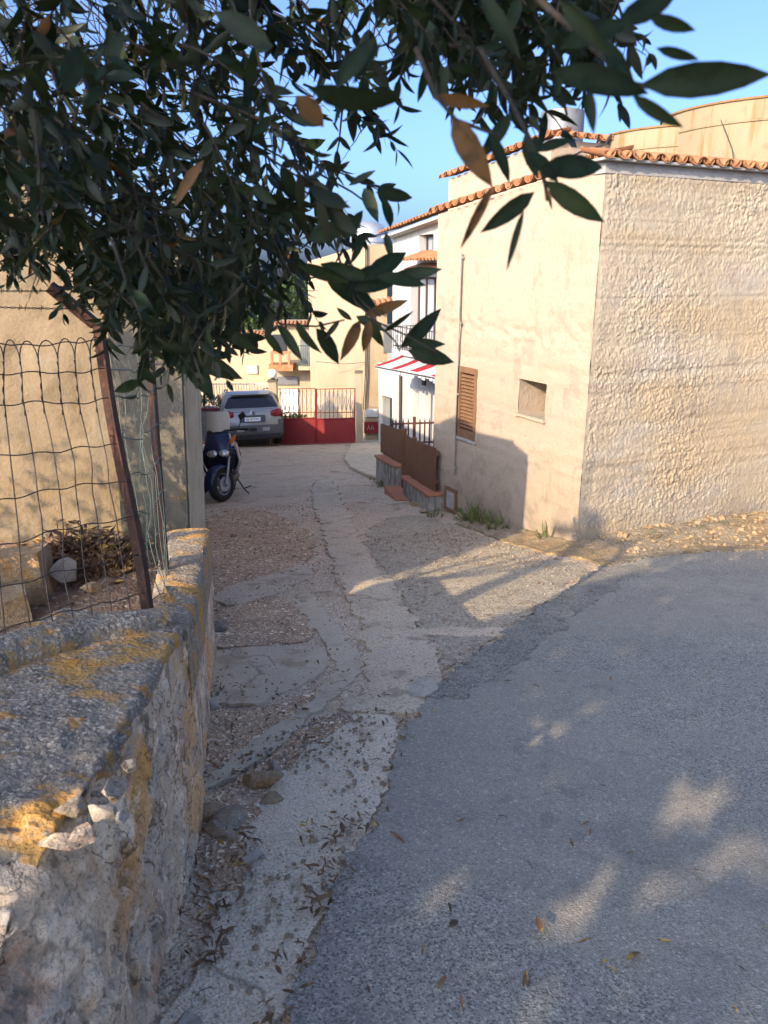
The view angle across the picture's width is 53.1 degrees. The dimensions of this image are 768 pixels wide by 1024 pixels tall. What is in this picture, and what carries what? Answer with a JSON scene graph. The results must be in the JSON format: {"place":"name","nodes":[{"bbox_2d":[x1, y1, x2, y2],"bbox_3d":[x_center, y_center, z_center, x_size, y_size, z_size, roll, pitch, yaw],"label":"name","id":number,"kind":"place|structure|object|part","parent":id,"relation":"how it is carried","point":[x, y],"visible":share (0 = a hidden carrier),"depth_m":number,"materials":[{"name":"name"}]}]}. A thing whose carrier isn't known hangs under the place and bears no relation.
{"place":"outdoors","nodes":[
{"label":"outdoors","id":0,"kind":"place"},
{"bbox_2d":[0,540,158,633],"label":"garden soil","id":1,"kind":"structure","parent":0,"point":[59,599],"depth_m":4.20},
{"bbox_2d":[0,582,32,626],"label":"limestone block","id":2,"kind":"object","parent":1,"relation":"on","point":[14,608],"depth_m":3.85,"materials":[{"name":"beige stone"}]},
{"bbox_2d":[0,543,56,603],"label":"limestone block","id":3,"kind":"object","parent":1,"relation":"on","point":[32,566],"depth_m":4.10,"materials":[{"name":"beige stone"}]},
{"bbox_2d":[0,166,121,543],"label":"tan house wall","id":4,"kind":"structure","parent":1,"relation":"on","point":[34,326],"depth_m":5.04,"materials":[{"name":"beige paint"}]},
{"bbox_2d":[48,557,76,582],"bbox_3d":[-1.792,0.329,4.289,0.156,0.145,0.039,-15,13,-38],"label":"limestone block","id":5,"kind":"object","parent":1,"relation":"on","point":[70,564],"visible":0.88,"depth_m":4.29,"materials":[{"name":"white stone"}]},
{"bbox_2d":[16,518,143,585],"bbox_3d":[-1.793,0.209,4.577,0.734,0.384,0.506,0,17,0],"label":"shrub","id":6,"kind":"object","parent":1,"relation":"on","point":[91,544],"visible":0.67,"depth_m":4.51,"materials":[{"name":"brown plant"}]},
{"bbox_2d":[76,607,94,610],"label":"limestone block","id":7,"kind":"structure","parent":1,"relation":"on","point":[89,609],"depth_m":3.74,"materials":[{"name":"grey stone"}]},
{"bbox_2d":[12,545,158,613],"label":"leaf litter","id":8,"kind":"object","parent":1,"relation":"on","point":[44,604],"visible":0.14,"depth_m":4.36,"materials":[{"name":"brown plant"}]},
{"bbox_2d":[79,582,101,592],"bbox_3d":[-1.603,0.411,4.201,0.119,0.054,0.067,1,8,-18],"label":"limestone block","id":9,"kind":"object","parent":1,"relation":"on","point":[93,587],"depth_m":4.19,"materials":[{"name":"beige stone"}]},
{"bbox_2d":[0,0,767,408],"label":"olive tree","id":10,"kind":"object","parent":1,"relation":"on","point":[50,156],"visible":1,"depth_m":1.02,"materials":[{"name":"green plant"}]},
{"bbox_2d":[309,478,441,715],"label":"concrete track","id":11,"kind":"structure","parent":0,"point":[391,638],"depth_m":5.36,"materials":[{"name":"grey concrete"}]},
{"bbox_2d":[404,676,438,699],"bbox_3d":[0.211,0.951,4.136,0.175,0.071,0.276,6,18,18],"label":"cement patch","id":12,"kind":"object","parent":11,"relation":"on","point":[423,687],"visible":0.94,"depth_m":4.11,"materials":[{"name":"grey concrete"}]},
{"bbox_2d":[157,353,597,1023],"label":"ground","id":13,"kind":"structure","parent":0,"point":[281,475],"depth_m":8.82,"materials":[{"name":"grey concrete"}]},
{"bbox_2d":[0,528,216,1023],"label":"rubble wall","id":14,"kind":"structure","parent":13,"relation":"on","point":[104,723],"depth_m":1.93,"materials":[{"name":"stone"}]},
{"bbox_2d":[0,282,170,632],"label":"wire fence","id":15,"kind":"object","parent":14,"relation":"on","point":[116,438],"visible":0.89,"depth_m":2.68,"materials":[{"name":"metal"}]},
{"bbox_2d":[109,257,205,549],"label":"concrete pillar","id":16,"kind":"structure","parent":13,"relation":"on","point":[180,426],"depth_m":4.79,"materials":[{"name":"grey concrete"}]},
{"bbox_2d":[201,394,218,405],"bbox_3d":[-5.638,-3.182,24.990,2.024,1.518,1.274,0,17,0],"label":"garden shrub","id":17,"kind":"object","parent":13,"relation":"on","point":[210,401],"visible":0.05,"depth_m":24.84,"materials":[{"name":"green plant"}]},
{"bbox_2d":[209,699,219,709],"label":"loose stone","id":18,"kind":"object","parent":13,"relation":"on","point":[214,705],"visible":0.62,"depth_m":3.85,"materials":[{"name":"grey stone"}]},
{"bbox_2d":[211,680,225,696],"bbox_3d":[-0.938,0.940,4.029,0.216,0.075,0.196,0,17,0],"label":"weed tuft","id":19,"kind":"object","parent":13,"relation":"on","point":[220,688],"visible":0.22,"depth_m":4.06,"materials":[{"name":"green plant"}]},
{"bbox_2d":[202,411,251,501],"bbox_3d":[-2.416,-0.924,12.066,0.773,1.325,1.998,-5,9,-5],"label":"parked scooter","id":20,"kind":"object","parent":13,"relation":"on","point":[221,457],"visible":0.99,"depth_m":11.43,"materials":[{"name":"metal"}]},
{"bbox_2d":[199,330,268,405],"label":"outbuilding","id":21,"kind":"structure","parent":13,"relation":"on","point":[253,368],"depth_m":35.63,"materials":[{"name":"paint"}]},
{"bbox_2d":[200,383,270,444],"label":"garden wall","id":22,"kind":"structure","parent":13,"relation":"on","point":[209,408],"depth_m":23.92,"materials":[{"name":"red paint"}]},
{"bbox_2d":[208,260,268,329],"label":"broadleaf tree","id":23,"kind":"object","parent":13,"relation":"on","point":[250,319],"visible":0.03,"depth_m":44.44,"materials":[{"name":"green plant"}]},
{"bbox_2d":[217,388,283,443],"bbox_3d":[-4.470,-3.105,24.753,2.331,1.732,4.405,-5,10,-15],"label":"parked car","id":24,"kind":"object","parent":13,"relation":"on","point":[262,411],"visible":0.66,"depth_m":22.82,"materials":[{"name":"grey paint"}]},
{"bbox_3d":[-5.174,-3.422,24.127,0.171,0.420,2.236,-5,10,-15],"label":"side window","id":25,"kind":"part","parent":24,"relation":"part of","materials":[{"name":"glass"}]},
{"bbox_3d":[-3.975,-3.280,22.891,1.565,0.326,0.260,-5,10,-15],"label":"rear window","id":26,"kind":"part","parent":24,"relation":"part of","materials":[{"name":"black glass"}]},
{"bbox_2d":[205,507,320,648],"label":"bare dirt","id":27,"kind":"structure","parent":13,"relation":"on","point":[257,564],"depth_m":8.01,"materials":[{"name":"gravel"}]},
{"bbox_2d":[213,562,318,606],"bbox_3d":[-0.904,0.614,6.542,0.492,0.260,1.511,9,20,28],"label":"old concrete patch","id":28,"kind":"object","parent":27,"relation":"on","point":[281,578],"visible":0.92,"depth_m":6.35,"materials":[{"name":"grey concrete"}]},
{"bbox_2d":[213,595,314,649],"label":"bare dirt","id":29,"kind":"structure","parent":13,"relation":"on","point":[246,628],"depth_m":5.32,"materials":[{"name":"gravel"}]},
{"bbox_2d":[213,619,228,631],"bbox_3d":[-1.125,0.794,5.226,0.144,0.096,0.161,-9,20,-26],"label":"loose stone","id":30,"kind":"object","parent":29,"relation":"on","point":[220,625],"visible":0.65,"depth_m":5.20,"materials":[{"name":"grey stone"}]},
{"bbox_2d":[206,682,323,767],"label":"bare dirt","id":31,"kind":"structure","parent":13,"relation":"on","point":[220,732],"depth_m":3.70,"materials":[{"name":"gravel"}]},
{"bbox_2d":[265,749,271,756],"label":"loose stone","id":32,"kind":"object","parent":13,"relation":"on","point":[269,753],"visible":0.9,"depth_m":3.40,"materials":[{"name":"grey stone"}]},
{"bbox_2d":[211,646,329,707],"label":"broken slab","id":33,"kind":"structure","parent":13,"relation":"on","point":[289,671],"depth_m":4.38,"materials":[{"name":"concrete"}]},
{"bbox_2d":[194,716,348,890],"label":"bare dirt","id":34,"kind":"structure","parent":13,"relation":"on","point":[241,794],"depth_m":2.92,"materials":[{"name":"grey gravel"}]},
{"bbox_2d":[203,801,225,822],"bbox_3d":[-0.653,1.123,2.876,0.123,0.072,0.095,0,17,1],"label":"loose stone","id":35,"kind":"object","parent":34,"relation":"on","point":[210,809],"visible":0.38,"depth_m":2.86,"materials":[{"name":"stone"}]},
{"bbox_2d":[202,819,240,842],"bbox_3d":[-0.584,1.154,2.753,0.161,0.070,0.081,8,19,23],"label":"loose stone","id":36,"kind":"object","parent":34,"relation":"on","point":[213,828],"visible":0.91,"depth_m":2.74,"materials":[{"name":"grey stone"}]},
{"bbox_2d":[209,804,248,827],"bbox_3d":[-0.575,1.139,2.827,0.132,0.085,0.161,16,23,42],"label":"loose stone","id":37,"kind":"object","parent":34,"relation":"on","point":[232,814],"visible":0.7,"depth_m":2.82,"materials":[{"name":"grey stone"}]},
{"bbox_2d":[242,770,283,788],"bbox_3d":[-0.493,1.089,3.130,0.181,0.092,0.110,-8,20,2],"label":"loose stone","id":38,"kind":"object","parent":34,"relation":"on","point":[260,779],"visible":0.91,"depth_m":3.09,"materials":[{"name":"stone"}]},
{"bbox_2d":[260,790,283,804],"bbox_3d":[-0.438,1.130,2.999,0.077,0.045,0.080,15,30,31],"label":"loose stone","id":39,"kind":"object","parent":34,"relation":"on","point":[272,797],"visible":0.96,"depth_m":2.99,"materials":[{"name":"stone"}]},
{"bbox_2d":[268,761,280,771],"bbox_3d":[-0.463,1.081,3.232,0.057,0.058,0.076,0,17,0],"label":"loose stone","id":40,"kind":"object","parent":34,"relation":"on","point":[274,765],"visible":0.43,"depth_m":3.22,"materials":[{"name":"grey stone"}]},
{"bbox_2d":[267,369,279,444],"bbox_3d":[-3.381,-3.115,23.643,0.293,2.541,0.293,0,17,0],"label":"gate post","id":41,"kind":"object","parent":13,"relation":"on","point":[272,382],"visible":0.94,"depth_m":23.30,"materials":[{"name":"paint"}]},
{"bbox_2d":[278,388,354,444],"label":"red gate","id":42,"kind":"structure","parent":41,"relation":"attached to","point":[308,431],"depth_m":23.87,"materials":[{"name":"metal"}]},
{"bbox_2d":[243,274,308,329],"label":"broadleaf tree","id":43,"kind":"object","parent":13,"relation":"on","point":[292,297],"visible":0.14,"depth_m":47.87,"materials":[{"name":"green plant"}]},
{"bbox_2d":[160,713,398,1023],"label":"concrete apron","id":44,"kind":"object","parent":13,"relation":"on","point":[304,792],"visible":0.8,"depth_m":2.54,"materials":[{"name":"grey concrete"}]},
{"bbox_2d":[174,1010,202,1023],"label":"loose stone","id":45,"kind":"object","parent":44,"relation":"on","point":[187,1017],"visible":1,"depth_m":1.96,"materials":[{"name":"grey stone"}]},
{"bbox_2d":[241,849,264,864],"bbox_3d":[-0.448,1.177,2.616,0.088,0.044,0.046,-11,19,-43],"label":"loose stone","id":46,"kind":"object","parent":44,"relation":"on","point":[248,858],"visible":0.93,"depth_m":2.60,"materials":[{"name":"grey stone"}]},
{"bbox_2d":[204,592,363,790],"bbox_3d":[-0.426,0.905,4.649,0.622,0.538,3.148,0,17,0],"label":"concrete gutter","id":47,"kind":"object","parent":13,"relation":"on","point":[312,609],"visible":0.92,"depth_m":4.16,"materials":[{"name":"grey concrete"}]},
{"bbox_2d":[211,497,358,751],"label":"gravel","id":48,"kind":"structure","parent":13,"relation":"on","point":[242,694],"depth_m":6.15,"materials":[{"name":"grey gravel"}]},
{"bbox_2d":[198,710,374,1017],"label":"gravel","id":49,"kind":"structure","parent":13,"relation":"on","point":[262,928],"depth_m":2.65,"materials":[{"name":"gravel"}]},
{"bbox_2d":[264,320,311,417],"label":"house","id":50,"kind":"structure","parent":13,"relation":"on","point":[291,368],"depth_m":33.56,"materials":[{"name":"paint"}]},
{"bbox_2d":[272,334,285,350],"bbox_3d":[-4.535,-7.316,33.306,0.584,0.747,0.090,0,17,0],"label":"window","id":51,"kind":"structure","parent":50,"relation":"in","point":[278,337],"depth_m":33.24,"materials":[{"name":"grey glass"}]},
{"bbox_2d":[281,388,298,415],"bbox_3d":[-4.174,-4.860,34.040,0.751,1.206,0.130,0,17,0],"label":"door","id":52,"kind":"structure","parent":50,"relation":"in","point":[283,390],"depth_m":33.95,"materials":[{"name":"white metal"}]},
{"bbox_2d":[300,339,308,364],"bbox_3d":[-3.316,-6.922,33.413,0.624,1.161,0.120,0,17,0],"label":"balcony door","id":53,"kind":"structure","parent":50,"relation":"in","point":[302,348],"depth_m":33.35,"materials":[{"name":"grey paint"}]},
{"bbox_2d":[282,409,307,417],"bbox_3d":[-3.130,-2.728,25.488,1.580,1.324,1.224,0,17,0],"label":"garden shrub","id":54,"kind":"object","parent":13,"relation":"on","point":[295,416],"visible":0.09,"depth_m":25.42,"materials":[{"name":"green plant"}]},
{"bbox_2d":[209,508,448,774],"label":"dry leaves","id":55,"kind":"object","parent":13,"relation":"on","point":[282,712],"visible":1,"depth_m":3.78,"materials":[{"name":"brown plant"}]},
{"bbox_2d":[307,244,392,439],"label":"yellow house","id":56,"kind":"structure","parent":13,"relation":"on","point":[327,373],"depth_m":26.75,"materials":[{"name":"beige paint"}]},
{"bbox_2d":[350,221,384,244],"bbox_3d":[-0.514,-9.358,25.888,1.268,0.830,1.268,0,17,0],"label":"steel cistern","id":57,"kind":"object","parent":56,"relation":"on","point":[373,227],"visible":0.34,"depth_m":25.39,"materials":[{"name":"silver metal"}]},
{"bbox_2d":[355,370,362,442],"bbox_3d":[-0.764,-3.090,23.651,0.244,2.485,0.244,0,17,0],"label":"gate post","id":58,"kind":"object","parent":13,"relation":"on","point":[359,431],"visible":0.81,"depth_m":23.52,"materials":[{"name":"paint"}]},
{"bbox_2d":[344,439,382,477],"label":"pale ramp","id":59,"kind":"structure","parent":13,"relation":"on","point":[360,458],"depth_m":18.83,"materials":[{"name":"concrete"}]},
{"bbox_2d":[372,480,384,487],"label":"weed tuft","id":60,"kind":"object","parent":13,"relation":"on","point":[381,484],"visible":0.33,"depth_m":13.17,"materials":[{"name":"green plant"}]},
{"bbox_2d":[374,423,443,511],"bbox_3d":[0.263,-0.434,12.023,0.420,1.884,3.475,-4,18,-12],"label":"yard fence","id":61,"kind":"object","parent":13,"relation":"on","point":[407,472],"visible":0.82,"depth_m":11.57,"materials":[{"name":"metal"}]},
{"bbox_2d":[390,417,433,458],"bbox_3d":[0.514,-1.048,12.870,0.816,1.100,0.050,0,17,0],"label":"iron railing","id":62,"kind":"object","parent":13,"relation":"on","point":[414,422],"visible":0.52,"depth_m":12.74,"materials":[{"name":"metal"}]},
{"bbox_2d":[377,209,447,445],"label":"house","id":63,"kind":"structure","parent":13,"relation":"on","point":[417,242],"depth_m":20.86,"materials":[{"name":"paint"}]},
{"bbox_2d":[382,395,391,426],"bbox_3d":[0.230,-2.843,23.192,0.300,1.286,0.665,-8,19,-24],"label":"door","id":64,"kind":"structure","parent":63,"relation":"in","point":[386,401],"depth_m":23.42,"materials":[{"name":"white paint"}]},
{"bbox_2d":[375,348,435,429],"bbox_3d":[1.251,-2.547,18.937,1.370,3.008,4.027,-8,19,-24],"label":"awning","id":65,"kind":"object","parent":63,"relation":"attached to","point":[408,365],"visible":0.45,"depth_m":19.21,"materials":[{"name":"white fabric"}]},
{"bbox_2d":[411,277,436,339],"bbox_3d":[1.149,-5.226,20.369,0.250,1.923,1.378,-8,19,-24],"label":"balcony door","id":66,"kind":"structure","parent":63,"relation":"in","point":[423,298],"depth_m":20.62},
{"bbox_2d":[419,234,433,251],"bbox_3d":[1.197,-6.845,19.761,0.250,0.543,0.773,-8,19,-24],"label":"window","id":67,"kind":"structure","parent":63,"relation":"in","point":[425,241],"depth_m":20.04,"materials":[{"name":"white glass"}]},
{"bbox_2d":[410,501,418,506],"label":"loose stone","id":68,"kind":"object","parent":13,"relation":"on","point":[414,504],"visible":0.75,"depth_m":10.92,"materials":[{"name":"stone"}]},
{"bbox_2d":[426,504,443,517],"bbox_3d":[0.658,0.008,10.053,0.249,0.171,0.303,-3,18,-10],"label":"weed tuft","id":69,"kind":"object","parent":13,"relation":"on","point":[430,512],"visible":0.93,"depth_m":10.04,"materials":[{"name":"green plant"}]},
{"bbox_2d":[177,511,764,1023],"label":"leaf litter","id":70,"kind":"object","parent":13,"relation":"on","point":[317,911],"visible":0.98,"depth_m":2.37,"materials":[{"name":"brown plant"}]},
{"bbox_2d":[451,500,491,523],"bbox_3d":[1.121,0.004,9.441,0.465,0.302,0.643,-7,19,-21],"label":"weed tuft","id":71,"kind":"object","parent":13,"relation":"on","point":[472,515],"visible":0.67,"depth_m":9.47,"materials":[{"name":"green plant"}]},
{"bbox_2d":[360,515,585,670],"bbox_3d":[0.843,0.474,7.387,1.894,0.940,5.719,-2,17,-8],"label":"gravel bed","id":72,"kind":"object","parent":13,"relation":"on","point":[493,595],"visible":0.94,"depth_m":6.66,"materials":[{"name":"grey gravel"}]},
{"bbox_2d":[413,626,509,638],"bbox_3d":[0.504,0.815,5.160,0.672,0.106,0.204,3,17,8],"label":"concrete kerb strip","id":73,"kind":"object","parent":72,"relation":"on","point":[466,631],"visible":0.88,"depth_m":5.14,"materials":[{"name":"grey concrete"}]},
{"bbox_2d":[428,564,654,698],"bbox_3d":[1.264,0.731,5.613,0.516,0.555,3.835,11,20,31],"label":"asphalt edge strip","id":74,"kind":"object","parent":13,"relation":"on","point":[539,624],"visible":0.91,"depth_m":5.08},
{"bbox_2d":[534,519,554,538],"bbox_3d":[1.740,0.229,8.279,0.201,0.259,0.314,16,24,42],"label":"weed tuft","id":75,"kind":"object","parent":13,"relation":"on","point":[543,531],"visible":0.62,"depth_m":8.33,"materials":[{"name":"green plant"}]},
{"bbox_2d":[428,145,767,541],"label":"corner house","id":76,"kind":"structure","parent":13,"relation":"on","point":[622,385],"depth_m":8.00,"materials":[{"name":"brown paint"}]},
{"bbox_2d":[438,127,614,263],"bbox_3d":[2.513,-4.397,11.106,2.476,1.608,2.769,-8,19,-24],"label":"rooftop room","id":77,"kind":"object","parent":76,"relation":"on","point":[466,183],"visible":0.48,"depth_m":10.13,"materials":[{"name":"paint"}]},
{"bbox_2d":[541,107,584,141],"bbox_3d":[2.875,-5.801,12.344,0.686,1.237,0.801,-11,20,-32],"label":"roof cistern","id":78,"kind":"object","parent":77,"relation":"on","point":[576,116],"visible":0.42,"depth_m":12.00,"materials":[{"name":"grey paint"}]},
{"bbox_2d":[575,133,611,154],"bbox_3d":[2.444,-4.226,8.862,0.146,0.379,0.991,14,22,39],"label":"roof cable","id":79,"kind":"object","parent":76,"relation":"on","point":[605,143],"visible":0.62,"depth_m":8.85,"materials":[{"name":"metal"}]},
{"bbox_2d":[596,123,680,158],"bbox_3d":[3.873,-4.425,10.088,2.175,0.968,2.175,0,17,0],"label":"concrete water tank","id":80,"kind":"object","parent":76,"relation":"on","point":[662,138],"visible":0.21,"depth_m":9.21,"materials":[{"name":"beige concrete"}]},
{"bbox_2d":[660,95,767,167],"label":"concrete water tank","id":81,"kind":"object","parent":76,"relation":"on","point":[701,132],"visible":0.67,"depth_m":8.50,"materials":[{"name":"beige concrete"}]},
{"bbox_2d":[720,119,733,158],"bbox_3d":[3.749,-4.137,8.401,0.067,0.619,0.617,0,17,-1],"label":"tank cable","id":82,"kind":"object","parent":81,"relation":"hanging from","point":[728,138],"visible":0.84,"depth_m":8.41,"materials":[{"name":"metal"}]},
{"bbox_2d":[455,509,767,565],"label":"dry soil bank","id":83,"kind":"structure","parent":13,"relation":"on","point":[595,550],"depth_m":7.96,"materials":[{"name":"beige soil"}]},
{"bbox_2d":[478,509,510,529],"bbox_3d":[1.322,0.087,9.072,0.438,0.247,0.571,6,18,19],"label":"weed tuft","id":84,"kind":"object","parent":83,"relation":"on","point":[490,515],"visible":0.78,"depth_m":9.12,"materials":[{"name":"green plant"}]},
{"bbox_2d":[0,0,767,323],"label":"sky","id":85,"kind":"structure","parent":0,"point":[735,31],"materials":[{"name":"blue"}]},
{"bbox_2d":[283,551,767,1023],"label":"asphalt road","id":86,"kind":"structure","parent":0,"point":[537,766],"depth_m":2.73,"materials":[{"name":"grey asphalt"}]},
{"bbox_2d":[270,545,763,1010],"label":"gravel","id":87,"kind":"structure","parent":86,"relation":"on","point":[290,975],"depth_m":3.65,"materials":[{"name":"grey gravel"}]},
{"bbox_2d":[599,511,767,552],"bbox_3d":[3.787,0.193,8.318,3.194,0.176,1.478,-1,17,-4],"label":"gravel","id":88,"kind":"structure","parent":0,"point":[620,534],"depth_m":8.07,"materials":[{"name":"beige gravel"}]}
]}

